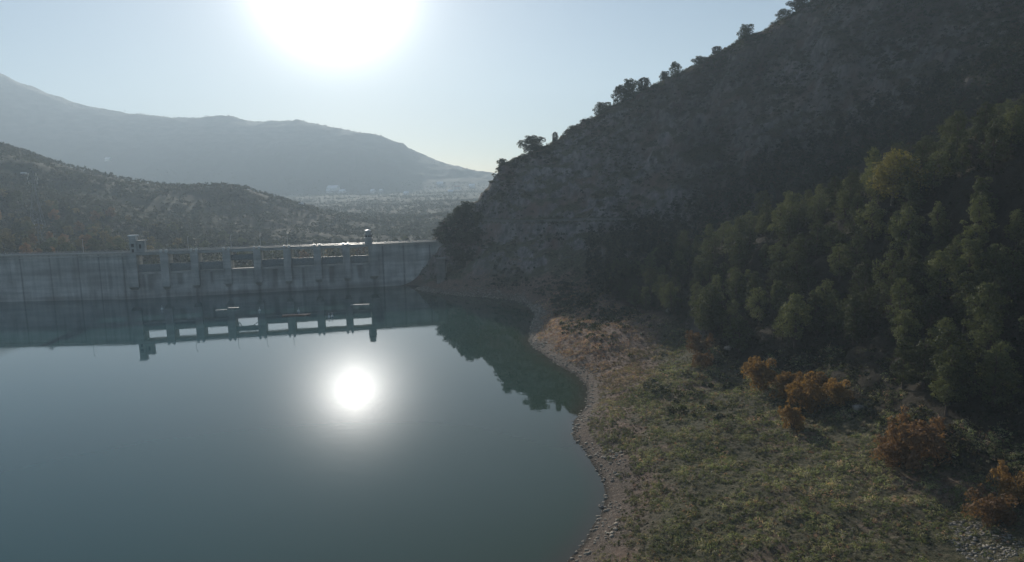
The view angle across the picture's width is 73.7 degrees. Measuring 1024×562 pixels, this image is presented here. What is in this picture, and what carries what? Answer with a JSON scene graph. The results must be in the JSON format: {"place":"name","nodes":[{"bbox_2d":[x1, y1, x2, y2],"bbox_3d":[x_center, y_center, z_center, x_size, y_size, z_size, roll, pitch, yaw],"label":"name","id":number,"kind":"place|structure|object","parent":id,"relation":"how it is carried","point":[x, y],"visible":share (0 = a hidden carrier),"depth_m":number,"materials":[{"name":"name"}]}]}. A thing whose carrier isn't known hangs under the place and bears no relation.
{"place":"outdoors","nodes":[
{"label":"outdoors","id":0,"kind":"place"},
{"bbox_2d":[0,147,484,267],"bbox_3d":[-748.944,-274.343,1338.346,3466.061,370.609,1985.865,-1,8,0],"label":"hill","id":1,"kind":"structure","parent":0,"point":[11,169],"depth_m":754.00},
{"bbox_2d":[0,142,488,267],"bbox_3d":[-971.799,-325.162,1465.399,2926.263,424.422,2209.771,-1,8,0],"label":"distant wood","id":2,"kind":"object","parent":1,"relation":"on","point":[374,217],"visible":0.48,"depth_m":761.85,"materials":[{"name":"green plant"}]},
{"bbox_2d":[0,73,496,193],"bbox_3d":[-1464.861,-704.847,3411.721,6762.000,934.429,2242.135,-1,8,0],"label":"mountain","id":3,"kind":"structure","parent":0,"point":[136,146],"depth_m":2806.80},
{"bbox_2d":[0,285,604,561],"bbox_3d":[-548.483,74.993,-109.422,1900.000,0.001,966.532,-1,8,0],"label":"water","id":4,"kind":"structure","parent":0,"point":[399,423],"depth_m":139.47,"materials":[{"name":"liquid"}]},
{"bbox_2d":[0,0,807,172],"label":"sky","id":5,"kind":"structure","parent":0,"point":[460,83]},
{"bbox_2d":[402,0,1023,561],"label":"hillside","id":6,"kind":"structure","parent":0,"point":[548,204],"depth_m":199.61,"materials":[{"name":"plant"}]},
{"bbox_2d":[0,230,449,301],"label":"dam","id":7,"kind":"structure","parent":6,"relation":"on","point":[52,276],"depth_m":336.07,"materials":[{"name":"concrete"}]},
{"bbox_2d":[436,257,446,283],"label":"abutment wall","id":8,"kind":"structure","parent":6,"relation":"on","point":[441,268],"depth_m":336.61,"materials":[{"name":"concrete"}]},
{"bbox_2d":[413,286,625,561],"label":"shore stones","id":9,"kind":"object","parent":6,"relation":"on","point":[536,315],"visible":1,"depth_m":156.10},
{"bbox_2d":[517,135,545,152],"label":"ridge tree","id":10,"kind":"object","parent":6,"relation":"on","point":[535,143],"visible":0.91,"depth_m":371.45,"materials":[{"name":"plant"}]},
{"bbox_2d":[448,218,631,222],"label":"guard wall","id":11,"kind":"structure","parent":6,"relation":"on","point":[551,220],"depth_m":324.72,"materials":[{"name":"concrete"}]},
{"bbox_2d":[619,78,640,100],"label":"ridge tree","id":12,"kind":"object","parent":6,"relation":"on","point":[627,85],"visible":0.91,"depth_m":375.71,"materials":[{"name":"plant"}]},
{"bbox_2d":[643,267,661,298],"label":"pine tree","id":13,"kind":"object","parent":6,"relation":"on","point":[649,278],"visible":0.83,"depth_m":216.54,"materials":[{"name":"green plant"}]},
{"bbox_2d":[495,0,811,172],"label":"skyline scrub","id":14,"kind":"object","parent":6,"relation":"on","point":[607,109],"visible":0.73,"depth_m":373.75,"materials":[{"name":"green plant"}]},
{"bbox_2d":[660,281,681,312],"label":"pine tree","id":15,"kind":"object","parent":6,"relation":"on","point":[670,293],"visible":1,"depth_m":196.93,"materials":[{"name":"green plant"}]},
{"bbox_2d":[685,330,715,353],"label":"tamarisk bush","id":16,"kind":"object","parent":6,"relation":"on","point":[696,337],"visible":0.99,"depth_m":169.35,"materials":[{"name":"orange plant"}]},
{"bbox_2d":[691,350,714,367],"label":"tamarisk bush","id":17,"kind":"object","parent":6,"relation":"on","point":[706,357],"visible":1,"depth_m":159.02,"materials":[{"name":"orange plant"}]},
{"bbox_2d":[693,252,715,283],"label":"pine tree","id":18,"kind":"object","parent":6,"relation":"on","point":[707,258],"visible":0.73,"depth_m":198.69,"materials":[{"name":"green plant"}]},
{"bbox_2d":[688,285,725,340],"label":"pine tree","id":19,"kind":"object","parent":6,"relation":"on","point":[711,288],"visible":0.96,"depth_m":171.01,"materials":[{"name":"green plant"}]},
{"bbox_2d":[696,291,723,332],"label":"pine tree","id":20,"kind":"object","parent":6,"relation":"on","point":[711,317],"visible":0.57,"depth_m":172.27,"materials":[{"name":"green plant"}]},
{"bbox_2d":[705,235,724,261],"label":"pine tree","id":21,"kind":"object","parent":6,"relation":"on","point":[715,243],"visible":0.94,"depth_m":203.69,"materials":[{"name":"green plant"}]},
{"bbox_2d":[419,0,1023,419],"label":"scrub","id":22,"kind":"object","parent":6,"relation":"on","point":[587,302],"visible":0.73,"depth_m":287.43,"materials":[{"name":"green plant"}]},
{"bbox_2d":[719,298,743,333],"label":"pine tree","id":23,"kind":"object","parent":6,"relation":"on","point":[731,310],"visible":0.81,"depth_m":169.03,"materials":[{"name":"green plant"}]},
{"bbox_2d":[723,267,745,295],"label":"pine tree","id":24,"kind":"object","parent":6,"relation":"on","point":[730,281],"visible":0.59,"depth_m":182.52,"materials":[{"name":"green plant"}]},
{"bbox_2d":[728,277,746,308],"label":"pine tree","id":25,"kind":"object","parent":6,"relation":"on","point":[739,289],"visible":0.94,"depth_m":176.36,"materials":[{"name":"green plant"}]},
{"bbox_2d":[745,271,767,308],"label":"pine tree","id":26,"kind":"object","parent":6,"relation":"on","point":[754,278],"visible":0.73,"depth_m":168.80,"materials":[{"name":"green plant"}]},
{"bbox_2d":[744,287,769,323],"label":"pine tree","id":27,"kind":"object","parent":6,"relation":"on","point":[756,295],"visible":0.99,"depth_m":163.92,"materials":[{"name":"green plant"}]},
{"bbox_2d":[740,355,778,390],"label":"tamarisk bush","id":28,"kind":"object","parent":6,"relation":"on","point":[756,368],"visible":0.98,"depth_m":138.68,"materials":[{"name":"orange plant"}]},
{"bbox_2d":[756,200,774,230],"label":"pine tree","id":29,"kind":"object","parent":6,"relation":"on","point":[766,210],"visible":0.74,"depth_m":198.91,"materials":[{"name":"green plant"}]},
{"bbox_2d":[767,202,788,239],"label":"pine tree","id":30,"kind":"object","parent":6,"relation":"on","point":[778,216],"visible":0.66,"depth_m":184.75,"materials":[{"name":"green plant"}]},
{"bbox_2d":[770,280,785,310],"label":"pine tree","id":31,"kind":"object","parent":6,"relation":"on","point":[774,290],"visible":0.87,"depth_m":159.30,"materials":[{"name":"green plant"}]},
{"bbox_2d":[533,228,1023,561],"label":"ground cover","id":32,"kind":"object","parent":6,"relation":"on","point":[921,537],"visible":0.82,"depth_m":102.39,"materials":[{"name":"green plant"}]},
{"bbox_2d":[766,261,790,292],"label":"pine tree","id":33,"kind":"object","parent":6,"relation":"on","point":[778,277],"visible":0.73,"depth_m":165.81,"materials":[{"name":"green plant"}]},
{"bbox_2d":[770,245,789,273],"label":"pine tree","id":34,"kind":"object","parent":6,"relation":"on","point":[779,253],"visible":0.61,"depth_m":172.32,"materials":[{"name":"green plant"}]},
{"bbox_2d":[771,306,793,340],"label":"pine tree","id":35,"kind":"object","parent":6,"relation":"on","point":[781,319],"visible":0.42,"depth_m":151.06,"materials":[{"name":"green plant"}]},
{"bbox_2d":[768,371,801,399],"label":"tamarisk bush","id":36,"kind":"object","parent":6,"relation":"on","point":[785,378],"visible":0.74,"depth_m":130.64,"materials":[{"name":"orange plant"}]},
{"bbox_2d":[770,208,803,250],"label":"pine tree","id":37,"kind":"object","parent":6,"relation":"on","point":[791,226],"visible":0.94,"depth_m":178.02,"materials":[{"name":"green plant"}]},
{"bbox_2d":[775,282,802,313],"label":"pine tree","id":38,"kind":"object","parent":6,"relation":"on","point":[794,289],"visible":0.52,"depth_m":156.05,"materials":[{"name":"green plant"}]},
{"bbox_2d":[777,405,804,430],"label":"tamarisk bush","id":39,"kind":"object","parent":6,"relation":"on","point":[787,411],"visible":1,"depth_m":116.97,"materials":[{"name":"orange plant"}]},
{"bbox_2d":[776,293,812,349],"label":"pine tree","id":40,"kind":"object","parent":6,"relation":"on","point":[795,304],"visible":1,"depth_m":145.34,"materials":[{"name":"green plant"}]},
{"bbox_2d":[782,236,808,273],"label":"pine tree","id":41,"kind":"object","parent":6,"relation":"on","point":[798,242],"visible":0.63,"depth_m":167.52,"materials":[{"name":"green plant"}]},
{"bbox_2d":[790,200,810,229],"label":"pine tree","id":42,"kind":"object","parent":6,"relation":"on","point":[800,209],"visible":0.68,"depth_m":183.99,"materials":[{"name":"green plant"}]},
{"bbox_2d":[583,35,1023,294],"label":"shaded wood","id":43,"kind":"object","parent":6,"relation":"on","point":[599,281],"visible":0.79,"depth_m":261.28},
{"bbox_2d":[784,371,829,414],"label":"tamarisk bush","id":44,"kind":"object","parent":6,"relation":"on","point":[808,395],"visible":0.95,"depth_m":123.66,"materials":[{"name":"orange plant"}]},
{"bbox_2d":[602,65,1023,481],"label":"undergrowth","id":45,"kind":"object","parent":6,"relation":"on","point":[989,411],"visible":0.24,"depth_m":137.73,"materials":[{"name":"green plant"}]},
{"bbox_2d":[802,289,827,336],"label":"pine tree","id":46,"kind":"object","parent":6,"relation":"on","point":[817,324],"visible":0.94,"depth_m":147.29,"materials":[{"name":"green plant"}]},
{"bbox_2d":[807,197,827,225],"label":"pine tree","id":47,"kind":"object","parent":6,"relation":"on","point":[820,209],"visible":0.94,"depth_m":176.31,"materials":[{"name":"green plant"}]},
{"bbox_2d":[811,278,833,315],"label":"pine tree","id":48,"kind":"object","parent":6,"relation":"on","point":[828,289],"visible":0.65,"depth_m":149.11,"materials":[{"name":"green plant"}]},
{"bbox_2d":[822,221,843,254],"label":"pine tree","id":49,"kind":"object","parent":6,"relation":"on","point":[830,243],"visible":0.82,"depth_m":161.14,"materials":[{"name":"green plant"}]},
{"bbox_2d":[822,176,848,216],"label":"pine tree","id":50,"kind":"object","parent":6,"relation":"on","point":[833,197],"visible":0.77,"depth_m":172.17,"materials":[{"name":"green plant"}]},
{"bbox_2d":[822,377,853,406],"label":"tamarisk bush","id":51,"kind":"object","parent":6,"relation":"on","point":[836,390],"visible":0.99,"depth_m":119.69,"materials":[{"name":"orange plant"}]},
{"bbox_2d":[827,243,848,280],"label":"pine tree","id":52,"kind":"object","parent":6,"relation":"on","point":[837,272],"visible":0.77,"depth_m":153.61,"materials":[{"name":"green plant"}]},
{"bbox_2d":[829,189,854,222],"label":"pine tree","id":53,"kind":"object","parent":6,"relation":"on","point":[843,200],"visible":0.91,"depth_m":165.09,"materials":[{"name":"green plant"}]},
{"bbox_2d":[826,294,861,339],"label":"pine tree","id":54,"kind":"object","parent":6,"relation":"on","point":[840,311],"visible":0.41,"depth_m":139.31,"materials":[{"name":"green plant"}]},
{"bbox_2d":[835,216,862,249],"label":"pine tree","id":55,"kind":"object","parent":6,"relation":"on","point":[851,227],"visible":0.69,"depth_m":155.86,"materials":[{"name":"green plant"}]},
{"bbox_2d":[835,234,869,279],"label":"pine tree","id":56,"kind":"object","parent":6,"relation":"on","point":[856,261],"visible":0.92,"depth_m":147.92,"materials":[{"name":"green plant"}]},
{"bbox_2d":[843,172,864,205],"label":"pine tree","id":57,"kind":"object","parent":6,"relation":"on","point":[851,178],"visible":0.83,"depth_m":172.91,"materials":[{"name":"green plant"}]},
{"bbox_2d":[842,291,872,345],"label":"pine tree","id":58,"kind":"object","parent":6,"relation":"on","point":[853,302],"visible":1,"depth_m":133.24,"materials":[{"name":"green plant"}]},
{"bbox_2d":[848,193,868,220],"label":"pine tree","id":59,"kind":"object","parent":6,"relation":"on","point":[856,203],"visible":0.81,"depth_m":160.74,"materials":[{"name":"green plant"}]},
{"bbox_2d":[848,259,882,301],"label":"pine tree","id":60,"kind":"object","parent":6,"relation":"on","point":[859,275],"visible":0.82,"depth_m":142.16,"materials":[{"name":"green plant"}]},
{"bbox_2d":[859,146,882,192],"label":"pine tree","id":61,"kind":"object","parent":6,"relation":"on","point":[872,158],"visible":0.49,"depth_m":165.81,"materials":[{"name":"green plant"}]},
{"bbox_2d":[853,201,889,242],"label":"pine tree","id":62,"kind":"object","parent":6,"relation":"on","point":[874,219],"visible":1,"depth_m":152.90,"materials":[{"name":"green plant"}]},
{"bbox_2d":[864,166,888,204],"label":"pine tree","id":63,"kind":"object","parent":6,"relation":"on","point":[870,190],"visible":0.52,"depth_m":162.19,"materials":[{"name":"green plant"}]},
{"bbox_2d":[871,249,907,304],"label":"pine tree","id":64,"kind":"object","parent":6,"relation":"on","point":[890,261],"visible":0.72,"depth_m":134.09,"materials":[{"name":"green plant"}]},
{"bbox_2d":[869,432,913,468],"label":"tamarisk bush","id":65,"kind":"object","parent":6,"relation":"on","point":[890,462],"visible":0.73,"depth_m":95.99,"materials":[{"name":"orange plant"}]},
{"bbox_2d":[883,210,904,240],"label":"pine tree","id":66,"kind":"object","parent":6,"relation":"on","point":[890,223],"visible":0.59,"depth_m":146.62,"materials":[{"name":"green plant"}]},
{"bbox_2d":[866,148,938,205],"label":"broadleaf tree","id":67,"kind":"object","parent":6,"relation":"on","point":[892,188],"visible":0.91,"depth_m":155.90,"materials":[{"name":"green plant"}]},
{"bbox_2d":[886,336,922,389],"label":"pine tree","id":68,"kind":"object","parent":6,"relation":"on","point":[903,345],"visible":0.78,"depth_m":112.98,"materials":[{"name":"green plant"}]},
{"bbox_2d":[885,277,926,330],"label":"pine tree","id":69,"kind":"object","parent":6,"relation":"on","point":[899,290],"visible":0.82,"depth_m":124.58,"materials":[{"name":"green plant"}]},
{"bbox_2d":[890,309,922,351],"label":"pine tree","id":70,"kind":"object","parent":6,"relation":"on","point":[905,318],"visible":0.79,"depth_m":119.39,"materials":[{"name":"green plant"}]},
{"bbox_2d":[888,256,928,301],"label":"pine tree","id":71,"kind":"object","parent":6,"relation":"on","point":[910,270],"visible":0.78,"depth_m":128.37,"materials":[{"name":"green plant"}]},
{"bbox_2d":[887,206,930,259],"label":"pine tree","id":72,"kind":"object","parent":6,"relation":"on","point":[912,225],"visible":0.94,"depth_m":141.89,"materials":[{"name":"green plant"}]},
{"bbox_2d":[900,237,922,267],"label":"pine tree","id":73,"kind":"object","parent":6,"relation":"on","point":[909,252],"visible":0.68,"depth_m":136.88,"materials":[{"name":"green plant"}]},
{"bbox_2d":[898,181,926,222],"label":"pine tree","id":74,"kind":"object","parent":6,"relation":"on","point":[911,196],"visible":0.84,"depth_m":148.20,"materials":[{"name":"green plant"}]},
{"bbox_2d":[880,405,952,472],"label":"tamarisk bush","id":75,"kind":"object","parent":6,"relation":"on","point":[923,439],"visible":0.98,"depth_m":93.96,"materials":[{"name":"orange plant"}]},
{"bbox_2d":[900,338,936,390],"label":"pine tree","id":76,"kind":"object","parent":6,"relation":"on","point":[918,349],"visible":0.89,"depth_m":109.71,"materials":[{"name":"green plant"}]},
{"bbox_2d":[911,138,937,170],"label":"pine tree","id":77,"kind":"object","parent":6,"relation":"on","point":[919,150],"visible":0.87,"depth_m":158.61,"materials":[{"name":"green plant"}]},
{"bbox_2d":[918,251,940,286],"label":"pine tree","id":78,"kind":"object","parent":6,"relation":"on","point":[932,257],"visible":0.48,"depth_m":131.12,"materials":[{"name":"green plant"}]},
{"bbox_2d":[917,150,952,190],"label":"pine tree","id":79,"kind":"object","parent":6,"relation":"on","point":[934,174],"visible":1,"depth_m":148.54,"materials":[{"name":"green plant"}]},
{"bbox_2d":[919,250,958,305],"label":"pine tree","id":80,"kind":"object","parent":6,"relation":"on","point":[939,265],"visible":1,"depth_m":123.58,"materials":[{"name":"green plant"}]},
{"bbox_2d":[928,201,949,240],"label":"pine tree","id":81,"kind":"object","parent":6,"relation":"on","point":[941,215],"visible":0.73,"depth_m":139.14,"materials":[{"name":"green plant"}]},
{"bbox_2d":[927,220,953,252],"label":"pine tree","id":82,"kind":"object","parent":6,"relation":"on","point":[943,238],"visible":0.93,"depth_m":133.82,"materials":[{"name":"green plant"}]},
{"bbox_2d":[923,317,958,350],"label":"pine tree","id":83,"kind":"object","parent":6,"relation":"on","point":[935,331],"visible":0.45,"depth_m":112.94,"materials":[{"name":"green plant"}]},
{"bbox_2d":[928,362,966,415],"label":"pine tree","id":84,"kind":"object","parent":6,"relation":"on","point":[947,392],"visible":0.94,"depth_m":101.15,"materials":[{"name":"green plant"}]},
{"bbox_2d":[941,140,958,170],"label":"pine tree","id":85,"kind":"object","parent":6,"relation":"on","point":[951,148],"visible":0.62,"depth_m":151.08,"materials":[{"name":"green plant"}]},
{"bbox_2d":[921,345,979,406],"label":"pine tree","id":86,"kind":"object","parent":6,"relation":"on","point":[953,359],"visible":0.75,"depth_m":101.73,"materials":[{"name":"green plant"}]},
{"bbox_2d":[934,110,970,153],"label":"pine tree","id":87,"kind":"object","parent":6,"relation":"on","point":[957,133],"visible":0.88,"depth_m":152.44,"materials":[{"name":"green plant"}]},
{"bbox_2d":[925,326,984,384],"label":"pine tree","id":88,"kind":"object","parent":6,"relation":"on","point":[949,337],"visible":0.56,"depth_m":104.55,"materials":[{"name":"green plant"}]},
{"bbox_2d":[944,234,969,273],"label":"pine tree","id":89,"kind":"object","parent":6,"relation":"on","point":[956,241],"visible":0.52,"depth_m":126.50,"materials":[{"name":"green plant"}]},
{"bbox_2d":[951,142,971,176],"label":"pine tree","id":90,"kind":"object","parent":6,"relation":"on","point":[963,167],"visible":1,"depth_m":144.13,"materials":[{"name":"green plant"}]},
{"bbox_2d":[949,238,982,291],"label":"pine tree","id":91,"kind":"object","parent":6,"relation":"on","point":[962,277],"visible":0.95,"depth_m":120.43,"materials":[{"name":"green plant"}]},
{"bbox_2d":[950,280,983,331],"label":"pine tree","id":92,"kind":"object","parent":6,"relation":"on","point":[966,289],"visible":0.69,"depth_m":115.45,"materials":[{"name":"green plant"}]},
{"bbox_2d":[959,195,999,254],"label":"pine tree","id":93,"kind":"object","parent":6,"relation":"on","point":[978,216],"visible":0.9,"depth_m":126.59,"materials":[{"name":"green plant"}]},
{"bbox_2d":[969,101,999,145],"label":"pine tree","id":94,"kind":"object","parent":6,"relation":"on","point":[989,109],"visible":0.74,"depth_m":144.80,"materials":[{"name":"green plant"}]},
{"bbox_2d":[970,175,998,221],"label":"pine tree","id":95,"kind":"object","parent":6,"relation":"on","point":[980,185],"visible":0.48,"depth_m":131.39,"materials":[{"name":"green plant"}]},
{"bbox_2d":[946,519,1023,561],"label":"pale stones","id":96,"kind":"object","parent":6,"relation":"on","point":[975,539],"visible":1,"depth_m":76.80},
{"bbox_2d":[961,282,1011,354],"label":"pine tree","id":97,"kind":"object","parent":6,"relation":"on","point":[990,302],"visible":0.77,"depth_m":107.57,"materials":[{"name":"green plant"}]},
{"bbox_2d":[965,313,1010,359],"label":"pine tree","id":98,"kind":"object","parent":6,"relation":"on","point":[987,325],"visible":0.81,"depth_m":105.11,"materials":[{"name":"green plant"}]},
{"bbox_2d":[960,483,1019,528],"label":"tamarisk bush","id":99,"kind":"object","parent":6,"relation":"on","point":[997,508],"visible":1,"depth_m":79.48,"materials":[{"name":"orange plant"}]},
{"bbox_2d":[968,349,1023,406],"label":"pine tree","id":100,"kind":"object","parent":6,"relation":"on","point":[994,381],"visible":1,"depth_m":98.42,"materials":[{"name":"green plant"}]},
{"bbox_2d":[976,118,1017,170],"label":"pine tree","id":101,"kind":"object","parent":6,"relation":"on","point":[994,128],"visible":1,"depth_m":137.05,"materials":[{"name":"green plant"}]},
{"bbox_2d":[974,341,1022,394],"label":"pine tree","id":102,"kind":"object","parent":6,"relation":"on","point":[1009,349],"visible":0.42,"depth_m":100.28,"materials":[{"name":"green plant"}]},
{"bbox_2d":[978,243,1019,296],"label":"pine tree","id":103,"kind":"object","parent":6,"relation":"on","point":[992,269],"visible":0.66,"depth_m":117.11,"materials":[{"name":"green plant"}]},
{"bbox_2d":[983,277,1019,323],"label":"pine tree","id":104,"kind":"object","parent":6,"relation":"on","point":[1005,293],"visible":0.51,"depth_m":111.44,"materials":[{"name":"green plant"}]},
{"bbox_2d":[984,250,1023,299],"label":"pine tree","id":105,"kind":"object","parent":6,"relation":"on","point":[1016,274],"visible":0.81,"depth_m":114.22,"materials":[{"name":"green plant"}]},
{"bbox_2d":[986,460,1023,506],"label":"tamarisk bush","id":106,"kind":"object","parent":6,"relation":"on","point":[1007,480],"visible":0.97,"depth_m":82.94,"materials":[{"name":"orange plant"}]},
{"bbox_2d":[998,105,1023,146],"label":"pine tree","id":107,"kind":"object","parent":6,"relation":"on","point":[1009,115],"visible":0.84,"depth_m":136.89,"materials":[{"name":"green plant"}]},
{"bbox_2d":[1003,208,1023,250],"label":"pine tree","id":108,"kind":"object","parent":6,"relation":"on","point":[1016,224],"visible":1,"depth_m":122.97,"materials":[{"name":"green plant"}]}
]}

